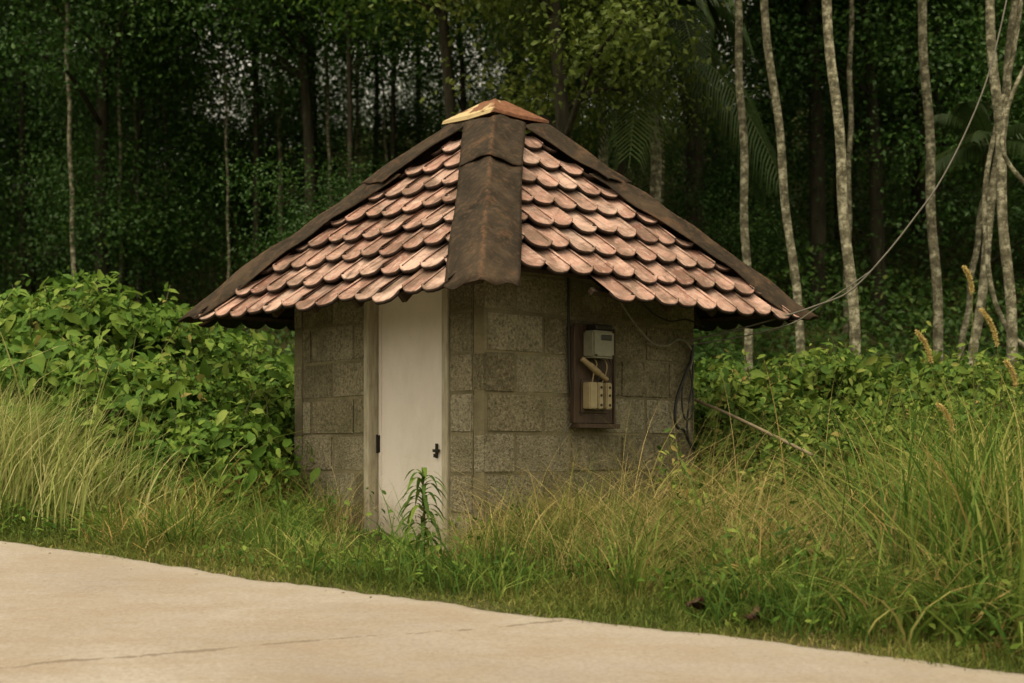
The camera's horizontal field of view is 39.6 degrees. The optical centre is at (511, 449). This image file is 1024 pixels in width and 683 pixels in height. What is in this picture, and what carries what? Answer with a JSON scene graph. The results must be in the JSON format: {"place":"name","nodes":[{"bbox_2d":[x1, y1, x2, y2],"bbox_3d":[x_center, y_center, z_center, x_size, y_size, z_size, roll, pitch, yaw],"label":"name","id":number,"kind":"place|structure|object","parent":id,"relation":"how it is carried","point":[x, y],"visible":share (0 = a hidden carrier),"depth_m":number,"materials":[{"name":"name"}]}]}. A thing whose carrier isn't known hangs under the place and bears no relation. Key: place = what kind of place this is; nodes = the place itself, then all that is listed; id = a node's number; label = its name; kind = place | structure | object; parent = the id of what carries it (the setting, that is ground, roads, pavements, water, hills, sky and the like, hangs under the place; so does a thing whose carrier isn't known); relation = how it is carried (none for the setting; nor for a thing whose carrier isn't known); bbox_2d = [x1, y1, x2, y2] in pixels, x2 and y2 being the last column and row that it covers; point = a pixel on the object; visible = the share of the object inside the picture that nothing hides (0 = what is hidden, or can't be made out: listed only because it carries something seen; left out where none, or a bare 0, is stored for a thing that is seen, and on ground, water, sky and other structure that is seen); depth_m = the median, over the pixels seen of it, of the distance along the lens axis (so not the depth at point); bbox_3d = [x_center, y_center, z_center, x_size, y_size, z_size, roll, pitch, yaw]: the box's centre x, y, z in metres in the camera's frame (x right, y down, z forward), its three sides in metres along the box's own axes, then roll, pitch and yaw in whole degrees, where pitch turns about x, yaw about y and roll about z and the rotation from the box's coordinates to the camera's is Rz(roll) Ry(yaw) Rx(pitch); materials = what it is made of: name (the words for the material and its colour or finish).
{"place":"outdoors","nodes":[
{"label":"outdoors","id":0,"kind":"place"},
{"bbox_2d":[0,365,283,542],"bbox_3d":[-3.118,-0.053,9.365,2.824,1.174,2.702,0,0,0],"label":"pale grass","id":1,"kind":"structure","parent":0,"point":[13,449],"depth_m":8.83,"materials":[{"name":"green plant"}]},
{"bbox_2d":[0,287,378,491],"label":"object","id":2,"kind":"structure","parent":0,"point":[15,379],"depth_m":9.39,"materials":[{"name":"green plant"}]},
{"bbox_2d":[34,0,958,180],"label":"sky","id":3,"kind":"structure","parent":0,"point":[750,0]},
{"bbox_2d":[0,541,1023,682],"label":"road","id":4,"kind":"structure","parent":0,"point":[68,616],"depth_m":5.81,"materials":[{"name":"concrete"}]},
{"bbox_2d":[0,435,1023,662],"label":"verge grass","id":5,"kind":"structure","parent":0,"point":[283,512],"depth_m":7.32,"materials":[{"name":"green plant"}]},
{"bbox_2d":[0,109,1023,673],"bbox_3d":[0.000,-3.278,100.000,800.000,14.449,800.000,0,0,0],"label":"ground","id":6,"kind":"structure","parent":0,"point":[838,333],"depth_m":21.16,"materials":[{"name":"green plant"}]},
{"bbox_2d":[0,138,41,298],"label":"understory tree","id":7,"kind":"object","parent":6,"relation":"on","point":[2,274],"visible":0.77,"depth_m":24.13,"materials":[{"name":"green plant"}]},
{"bbox_2d":[0,117,64,287],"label":"understory tree","id":8,"kind":"object","parent":6,"relation":"on","point":[7,224],"visible":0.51,"depth_m":26.18,"materials":[{"name":"green plant"}]},
{"bbox_2d":[0,0,96,297],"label":"slender tree","id":9,"kind":"object","parent":6,"relation":"on","point":[22,137],"visible":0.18,"depth_m":25.66,"materials":[{"name":"brown plant"}]},
{"bbox_2d":[0,274,104,397],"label":"vine shrub","id":10,"kind":"object","parent":6,"relation":"on","point":[9,307],"visible":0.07,"depth_m":10.94,"materials":[{"name":"green plant"}]},
{"bbox_2d":[41,0,76,290],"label":"sapling trunk","id":11,"kind":"object","parent":6,"relation":"on","point":[71,184],"visible":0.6,"depth_m":20.98,"materials":[{"name":"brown plant"}]},
{"bbox_2d":[0,42,129,293],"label":"understory tree","id":12,"kind":"object","parent":6,"relation":"on","point":[15,147],"visible":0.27,"depth_m":27.29,"materials":[{"name":"green plant"}]},
{"bbox_2d":[0,0,131,143],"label":"spreading tree","id":13,"kind":"object","parent":6,"relation":"on","point":[3,83],"visible":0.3,"depth_m":25.85,"materials":[{"name":"green plant"}]},
{"bbox_2d":[0,321,148,476],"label":"vine shrub","id":14,"kind":"object","parent":6,"relation":"on","point":[72,352],"visible":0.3,"depth_m":9.89,"materials":[{"name":"green plant"}]},
{"bbox_2d":[0,0,157,275],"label":"bushy tree","id":15,"kind":"object","parent":6,"relation":"on","point":[10,64],"visible":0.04,"depth_m":28.70,"materials":[{"name":"green plant"}]},
{"bbox_2d":[0,265,179,399],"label":"vine shrub","id":16,"kind":"object","parent":6,"relation":"on","point":[88,297],"visible":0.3,"depth_m":10.61,"materials":[{"name":"green plant"}]},
{"bbox_2d":[0,345,232,500],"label":"vine shrub","id":17,"kind":"object","parent":6,"relation":"on","point":[135,375],"visible":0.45,"depth_m":9.57,"materials":[{"name":"green plant"}]},
{"bbox_2d":[1,0,276,303],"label":"slender tree","id":18,"kind":"object","parent":6,"relation":"on","point":[141,174],"visible":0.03,"depth_m":24.53,"materials":[{"name":"green plant"}]},
{"bbox_2d":[0,6,298,308],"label":"understory tree","id":19,"kind":"object","parent":6,"relation":"on","point":[127,234],"visible":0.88,"depth_m":21.95,"materials":[{"name":"green plant"}]},
{"bbox_2d":[0,5,302,305],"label":"understory tree","id":20,"kind":"object","parent":6,"relation":"on","point":[175,119],"visible":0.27,"depth_m":23.63,"materials":[{"name":"green plant"}]},
{"bbox_2d":[0,0,317,293],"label":"spreading tree","id":21,"kind":"object","parent":6,"relation":"on","point":[100,113],"visible":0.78,"depth_m":21.08,"materials":[{"name":"green plant"}]},
{"bbox_2d":[82,282,240,388],"bbox_3d":[-2.684,-0.448,10.938,1.891,1.706,1.855,0,0,0],"label":"vine shrub","id":22,"kind":"object","parent":6,"relation":"on","point":[167,313],"visible":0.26,"depth_m":10.70,"materials":[{"name":"green plant"}]},
{"bbox_2d":[107,490,274,555],"bbox_3d":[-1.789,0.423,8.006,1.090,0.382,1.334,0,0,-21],"label":"verge grass","id":23,"kind":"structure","parent":6,"relation":"on","point":[187,534],"depth_m":7.84,"materials":[{"name":"green plant"}]},
{"bbox_2d":[93,354,294,498],"bbox_3d":[-2.154,-0.080,9.950,1.521,1.180,1.647,0,0,39],"label":"vine shrub","id":24,"kind":"object","parent":6,"relation":"on","point":[179,386],"visible":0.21,"depth_m":9.66,"materials":[{"name":"green plant"}]},
{"bbox_2d":[101,381,320,526],"bbox_3d":[-1.984,0.052,9.476,1.449,1.032,1.565,0,0,0],"label":"vine shrub","id":25,"kind":"object","parent":6,"relation":"on","point":[204,446],"visible":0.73,"depth_m":9.19,"materials":[{"name":"green plant"}]},
{"bbox_2d":[139,326,294,447],"bbox_3d":[-2.327,-0.316,11.235,1.845,1.454,1.703,0,0,0],"label":"vine shrub","id":26,"kind":"object","parent":6,"relation":"on","point":[231,345],"visible":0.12,"depth_m":10.97,"materials":[{"name":"green plant"}]},
{"bbox_2d":[167,0,284,278],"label":"sapling trunk","id":27,"kind":"object","parent":6,"relation":"on","point":[228,187],"visible":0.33,"depth_m":21.99,"materials":[{"name":"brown plant"}]},
{"bbox_2d":[163,100,318,276],"bbox_3d":[-4.744,-4.389,25.061,3.053,3.701,3.158,0,0,-23],"label":"understory tree","id":28,"kind":"object","parent":6,"relation":"on","point":[251,202],"visible":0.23,"depth_m":25.00,"materials":[{"name":"green plant"}]},
{"bbox_2d":[198,335,294,468],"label":"vine shrub","id":29,"kind":"object","parent":6,"relation":"on","point":[265,370],"visible":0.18,"depth_m":10.67,"materials":[{"name":"green plant"}]},
{"bbox_2d":[81,0,416,258],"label":"slender tree","id":30,"kind":"object","parent":6,"relation":"on","point":[257,126],"visible":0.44,"depth_m":22.32,"materials":[{"name":"green plant"}]},
{"bbox_2d":[132,503,372,565],"bbox_3d":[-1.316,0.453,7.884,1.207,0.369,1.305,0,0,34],"label":"verge grass","id":31,"kind":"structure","parent":6,"relation":"on","point":[259,536],"depth_m":7.90,"materials":[{"name":"green plant"}]},
{"bbox_2d":[117,452,391,558],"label":"dry grass","id":32,"kind":"structure","parent":6,"relation":"on","point":[326,512],"depth_m":8.72,"materials":[{"name":"plant"}]},
{"bbox_2d":[189,97,345,249],"bbox_3d":[-4.231,-4.593,25.326,2.856,3.632,3.092,0,0,15],"label":"understory tree","id":33,"kind":"object","parent":6,"relation":"on","point":[268,210],"visible":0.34,"depth_m":25.06,"materials":[{"name":"green plant"}]},
{"bbox_2d":[165,7,383,208],"bbox_3d":[-3.528,-8.018,23.941,8.649,11.471,8.760,0,0,3],"label":"spreading tree","id":34,"kind":"object","parent":6,"relation":"on","point":[315,135],"visible":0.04,"depth_m":24.12,"materials":[{"name":"green plant"}]},
{"bbox_2d":[164,129,399,354],"bbox_3d":[-2.067,-1.887,17.310,3.382,4.123,3.465,0,0,37],"label":"understory tree","id":35,"kind":"object","parent":6,"relation":"on","point":[302,221],"visible":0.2,"depth_m":17.18,"materials":[{"name":"green plant"}]},
{"bbox_2d":[94,0,485,223],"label":"spreading tree","id":36,"kind":"object","parent":6,"relation":"on","point":[301,74],"visible":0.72,"depth_m":21.07,"materials":[{"name":"green plant"}]},
{"bbox_2d":[212,24,373,227],"bbox_3d":[-4.706,-7.212,30.930,3.987,5.843,4.144,0,0,22],"label":"bushy tree","id":37,"kind":"object","parent":6,"relation":"on","point":[337,137],"visible":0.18,"depth_m":30.52,"materials":[{"name":"green plant"}]},
{"bbox_2d":[192,0,488,193],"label":"slender tree","id":38,"kind":"object","parent":6,"relation":"on","point":[360,36],"visible":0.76,"depth_m":19.67,"materials":[{"name":"green plant"}]},
{"bbox_2d":[270,41,439,191],"bbox_3d":[-3.487,-6.913,30.996,4.205,5.005,4.105,0,0,10],"label":"understory tree","id":39,"kind":"object","parent":6,"relation":"on","point":[341,107],"visible":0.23,"depth_m":30.68,"materials":[{"name":"green plant"}]},
{"bbox_2d":[286,0,463,160],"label":"slender tree","id":40,"kind":"object","parent":6,"relation":"on","point":[393,121],"visible":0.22,"depth_m":21.95,"materials":[{"name":"green plant"}]},
{"bbox_2d":[315,7,466,169],"bbox_3d":[-2.324,-8.438,26.195,5.147,11.627,5.195,0,0,30],"label":"slender tree","id":41,"kind":"object","parent":6,"relation":"on","point":[366,81],"visible":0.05,"depth_m":26.36,"materials":[{"name":"green plant"}]},
{"bbox_2d":[321,78,472,196],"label":"understory tree","id":42,"kind":"object","parent":6,"relation":"on","point":[406,133],"visible":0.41,"depth_m":24.79,"materials":[{"name":"green plant"}]},
{"bbox_2d":[242,0,569,119],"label":"broadleaf tree","id":43,"kind":"object","parent":6,"relation":"on","point":[449,92],"visible":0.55,"depth_m":17.08,"materials":[{"name":"green plant"}]},
{"bbox_2d":[392,467,460,563],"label":"upright weed","id":44,"kind":"object","parent":6,"relation":"on","point":[424,507],"visible":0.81,"depth_m":7.66,"materials":[{"name":"green plant"}]},
{"bbox_2d":[311,0,548,140],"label":"slender tree","id":45,"kind":"object","parent":6,"relation":"on","point":[462,102],"visible":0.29,"depth_m":21.79,"materials":[{"name":"green plant"}]},
{"bbox_2d":[370,54,498,146],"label":"understory tree","id":46,"kind":"object","parent":6,"relation":"on","point":[427,86],"visible":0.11,"depth_m":31.90,"materials":[{"name":"green plant"}]},
{"bbox_2d":[352,477,593,570],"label":"dry grass","id":47,"kind":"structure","parent":6,"relation":"on","point":[474,540],"depth_m":7.56,"materials":[{"name":"plant"}]},
{"bbox_2d":[178,98,818,552],"bbox_3d":[-0.120,-0.715,9.685,3.154,3.332,3.131,0,0,-43],"label":"hut","id":48,"kind":"object","parent":6,"relation":"on","point":[414,298],"visible":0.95,"depth_m":8.99,"materials":[{"name":"clay tile"},{"name":"concrete block"},{"name":"painted wood"}]},
{"bbox_2d":[376,289,441,545],"bbox_3d":[-0.618,-0.210,8.897,0.071,1.599,0.711,0,0,-43],"label":"door","id":49,"kind":"structure","parent":48,"relation":"in","point":[410,332],"depth_m":8.93,"materials":[{"name":"paint"}]},
{"bbox_2d":[570,323,619,428],"bbox_3d":[0.540,-0.460,8.868,0.378,0.650,0.137,0,0,-43],"label":"meter board","id":50,"kind":"object","parent":48,"relation":"attached to","point":[593,364],"visible":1,"depth_m":8.82,"materials":[{"name":"brown wood"}]},
{"bbox_2d":[688,0,1006,341],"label":"overhead line","id":51,"kind":"object","parent":48,"relation":"attached to","point":[895,242],"visible":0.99,"depth_m":9.77,"materials":[{"name":"grey rubber"}]},
{"bbox_2d":[432,1,584,120],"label":"bushy tree","id":52,"kind":"object","parent":6,"relation":"on","point":[499,81],"visible":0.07,"depth_m":31.14,"materials":[{"name":"green plant"}]},
{"bbox_2d":[0,507,1023,673],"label":"turf","id":53,"kind":"structure","parent":6,"relation":"on","point":[572,606],"depth_m":6.66,"materials":[{"name":"green plant"}]},
{"bbox_2d":[0,94,1023,462],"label":"undergrowth","id":54,"kind":"object","parent":6,"relation":"on","point":[882,330],"visible":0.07,"depth_m":20.66,"materials":[{"name":"green plant"}]},
{"bbox_2d":[0,476,1023,660],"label":"weeds","id":55,"kind":"object","parent":6,"relation":"on","point":[658,570],"visible":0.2,"depth_m":7.23,"materials":[{"name":"green plant"}]},
{"bbox_2d":[330,0,759,179],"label":"broadleaf tree","id":56,"kind":"object","parent":6,"relation":"on","point":[564,122],"visible":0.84,"depth_m":15.01,"materials":[{"name":"green plant"}]},
{"bbox_2d":[432,0,734,176],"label":"slender tree","id":57,"kind":"object","parent":6,"relation":"on","point":[620,168],"visible":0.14,"depth_m":16.43,"materials":[{"name":"green plant"}]},
{"bbox_2d":[435,0,768,333],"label":"spreading tree","id":58,"kind":"object","parent":6,"relation":"on","point":[697,159],"visible":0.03,"depth_m":20.01,"materials":[{"name":"plant"}]},
{"bbox_2d":[481,0,737,179],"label":"drooping palm","id":59,"kind":"object","parent":6,"relation":"on","point":[499,47],"visible":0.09,"depth_m":18.99,"materials":[{"name":"green plant"}]},
{"bbox_2d":[493,509,779,608],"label":"verge grass","id":60,"kind":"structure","parent":6,"relation":"on","point":[627,569],"depth_m":6.81,"materials":[{"name":"green plant"}]},
{"bbox_2d":[608,83,685,194],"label":"understory tree","id":61,"kind":"object","parent":6,"relation":"on","point":[637,161],"visible":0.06,"depth_m":27.62,"materials":[{"name":"green plant"}]},
{"bbox_2d":[515,0,791,212],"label":"drooping palm","id":62,"kind":"object","parent":6,"relation":"on","point":[709,15],"visible":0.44,"depth_m":16.93,"materials":[{"name":"green plant"}]},
{"bbox_2d":[543,0,910,325],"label":"spreading tree","id":63,"kind":"object","parent":6,"relation":"on","point":[817,227],"visible":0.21,"depth_m":20.19,"materials":[{"name":"plant"}]},
{"bbox_2d":[626,111,834,292],"bbox_3d":[3.166,-3.219,20.298,2.917,3.471,2.847,0,0,-20],"label":"understory tree","id":64,"kind":"object","parent":6,"relation":"on","point":[728,228],"visible":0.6,"depth_m":20.06,"materials":[{"name":"green plant"}]},
{"bbox_2d":[693,349,791,441],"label":"leafy shrub","id":65,"kind":"object","parent":6,"relation":"on","point":[713,383],"visible":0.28,"depth_m":10.64,"materials":[{"name":"green plant"}]},
{"bbox_2d":[734,0,752,379],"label":"palm tree","id":66,"kind":"object","parent":6,"relation":"on","point":[744,226],"visible":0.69,"depth_m":14.47,"materials":[{"name":"plant"}]},
{"bbox_2d":[693,410,837,510],"bbox_3d":[1.607,0.189,10.005,1.530,0.946,1.491,0,0,0],"label":"leafy shrub","id":67,"kind":"object","parent":6,"relation":"on","point":[706,438],"visible":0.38,"depth_m":9.71,"materials":[{"name":"green plant"}]},
{"bbox_2d":[700,349,848,437],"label":"leafy shrub","id":68,"kind":"object","parent":6,"relation":"on","point":[784,392],"visible":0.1,"depth_m":10.74,"materials":[{"name":"green plant"}]},
{"bbox_2d":[760,0,804,366],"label":"palm tree","id":69,"kind":"object","parent":6,"relation":"on","point":[785,208],"visible":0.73,"depth_m":13.47,"materials":[{"name":"plant"}]},
{"bbox_2d":[633,0,933,295],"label":"understory tree","id":70,"kind":"object","parent":6,"relation":"on","point":[761,105],"visible":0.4,"depth_m":20.53,"materials":[{"name":"green plant"}]},
{"bbox_2d":[662,523,932,626],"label":"verge grass","id":71,"kind":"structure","parent":6,"relation":"on","point":[796,569],"depth_m":6.42,"materials":[{"name":"green plant"}]},
{"bbox_2d":[696,374,906,512],"bbox_3d":[2.049,0.077,9.798,1.522,1.184,1.658,0,0,17],"label":"leafy shrub","id":72,"kind":"object","parent":6,"relation":"on","point":[783,422],"visible":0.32,"depth_m":9.52,"materials":[{"name":"green plant"}]},
{"bbox_2d":[747,332,909,433],"bbox_3d":[2.531,-0.185,11.162,1.785,1.429,1.724,0,0,43],"label":"leafy shrub","id":73,"kind":"object","parent":6,"relation":"on","point":[819,368],"visible":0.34,"depth_m":10.88,"materials":[{"name":"green plant"}]},
{"bbox_2d":[649,411,1022,633],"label":"weeds","id":74,"kind":"object","parent":6,"relation":"on","point":[821,555],"visible":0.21,"depth_m":7.51,"materials":[{"name":"green plant"}]},
{"bbox_2d":[822,0,860,355],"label":"palm tree","id":75,"kind":"object","parent":6,"relation":"on","point":[844,226],"visible":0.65,"depth_m":11.97,"materials":[{"name":"grey plant"}]},
{"bbox_2d":[842,0,853,335],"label":"palm tree","id":76,"kind":"object","parent":6,"relation":"on","point":[850,111],"visible":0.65,"depth_m":18.97,"materials":[{"name":"plant"}]},
{"bbox_2d":[746,0,967,215],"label":"understory tree","id":77,"kind":"object","parent":6,"relation":"on","point":[846,118],"visible":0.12,"depth_m":26.73,"materials":[{"name":"green plant"}]},
{"bbox_2d":[693,0,1023,335],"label":"spreading tree","id":78,"kind":"object","parent":6,"relation":"on","point":[876,228],"visible":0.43,"depth_m":19.92,"materials":[{"name":"green plant"}]},
{"bbox_2d":[768,388,956,519],"bbox_3d":[2.413,0.136,9.669,1.600,1.130,1.758,0,0,11],"label":"leafy shrub","id":79,"kind":"object","parent":6,"relation":"on","point":[886,436],"visible":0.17,"depth_m":9.45,"materials":[{"name":"green plant"}]},
{"bbox_2d":[729,370,1023,630],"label":"reed grass","id":80,"kind":"structure","parent":6,"relation":"on","point":[907,511],"depth_m":6.68,"materials":[{"name":"green plant"}]},
{"bbox_2d":[812,356,944,430],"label":"leafy shrub","id":81,"kind":"object","parent":6,"relation":"on","point":[882,390],"visible":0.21,"depth_m":10.84,"materials":[{"name":"green plant"}]},
{"bbox_2d":[769,0,1008,190],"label":"understory tree","id":82,"kind":"object","parent":6,"relation":"on","point":[944,109],"visible":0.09,"depth_m":26.09,"materials":[{"name":"green plant"}]},
{"bbox_2d":[779,0,1022,265],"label":"slender tree","id":83,"kind":"object","parent":6,"relation":"on","point":[935,95],"visible":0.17,"depth_m":20.20,"materials":[{"name":"green plant"}]},
{"bbox_2d":[805,0,1023,356],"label":"understory tree","id":84,"kind":"object","parent":6,"relation":"on","point":[1018,99],"visible":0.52,"depth_m":18.55,"materials":[{"name":"green plant"}]},
{"bbox_2d":[918,0,942,372],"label":"palm tree","id":85,"kind":"object","parent":6,"relation":"on","point":[936,277],"visible":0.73,"depth_m":13.96,"materials":[{"name":"plant"}]},
{"bbox_2d":[850,321,1023,470],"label":"leafy shrub","id":86,"kind":"object","parent":6,"relation":"on","point":[954,370],"visible":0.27,"depth_m":10.68,"materials":[{"name":"green plant"}]},
{"bbox_2d":[853,377,1023,479],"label":"leafy shrub","id":87,"kind":"object","parent":6,"relation":"on","point":[921,411],"visible":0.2,"depth_m":9.36,"materials":[{"name":"green plant"}]},
{"bbox_2d":[909,0,999,245],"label":"spreading tree","id":88,"kind":"object","parent":6,"relation":"on","point":[917,193],"visible":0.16,"depth_m":22.50,"materials":[{"name":"plant"}]},
{"bbox_2d":[915,100,1023,366],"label":"palm tree","id":89,"kind":"object","parent":6,"relation":"on","point":[980,130],"visible":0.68,"depth_m":15.43,"materials":[{"name":"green plant"}]},
{"bbox_2d":[916,385,1023,480],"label":"leafy shrub","id":90,"kind":"object","parent":6,"relation":"on","point":[1007,410],"visible":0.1,"depth_m":9.22,"materials":[{"name":"green plant"}]},
{"bbox_2d":[942,347,1023,412],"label":"leafy shrub","id":91,"kind":"object","parent":6,"relation":"on","point":[1017,366],"visible":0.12,"depth_m":10.71,"materials":[{"name":"green plant"}]},
{"bbox_2d":[967,0,1017,366],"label":"palm tree","id":92,"kind":"object","parent":6,"relation":"on","point":[981,295],"visible":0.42,"depth_m":13.17,"materials":[{"name":"plant"}]},
{"bbox_2d":[985,0,1017,375],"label":"palm tree","id":93,"kind":"object","parent":6,"relation":"on","point":[1004,245],"visible":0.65,"depth_m":12.47,"materials":[{"name":"grey plant"}]},
{"bbox_2d":[982,0,1023,347],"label":"liana","id":94,"kind":"object","parent":93,"relation":"hanging from","point":[986,179],"visible":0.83,"depth_m":12.70,"materials":[{"name":"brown plant"}]},
{"bbox_2d":[1000,65,1023,184],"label":"liana","id":95,"kind":"object","parent":93,"relation":"hanging from","point":[1002,138],"visible":1,"depth_m":11.99,"materials":[{"name":"grey plant"}]},
{"bbox_2d":[313,380,1006,624],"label":"dry grass","id":96,"kind":"structure","parent":0,"point":[640,533],"depth_m":7.47,"materials":[{"name":"plant"}]},
{"bbox_2d":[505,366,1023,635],"bbox_3d":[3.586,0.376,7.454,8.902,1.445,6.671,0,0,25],"label":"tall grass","id":97,"kind":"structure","parent":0,"point":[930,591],"depth_m":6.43,"materials":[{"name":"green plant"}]},
{"bbox_2d":[627,343,1023,590],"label":"tall grass","id":98,"kind":"structure","parent":0,"point":[924,443],"depth_m":8.20,"materials":[{"name":"green plant"}]},
{"bbox_2d":[736,551,1023,660],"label":"reed grass","id":99,"kind":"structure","parent":0,"point":[937,616],"depth_m":5.94,"materials":[{"name":"green plant"}]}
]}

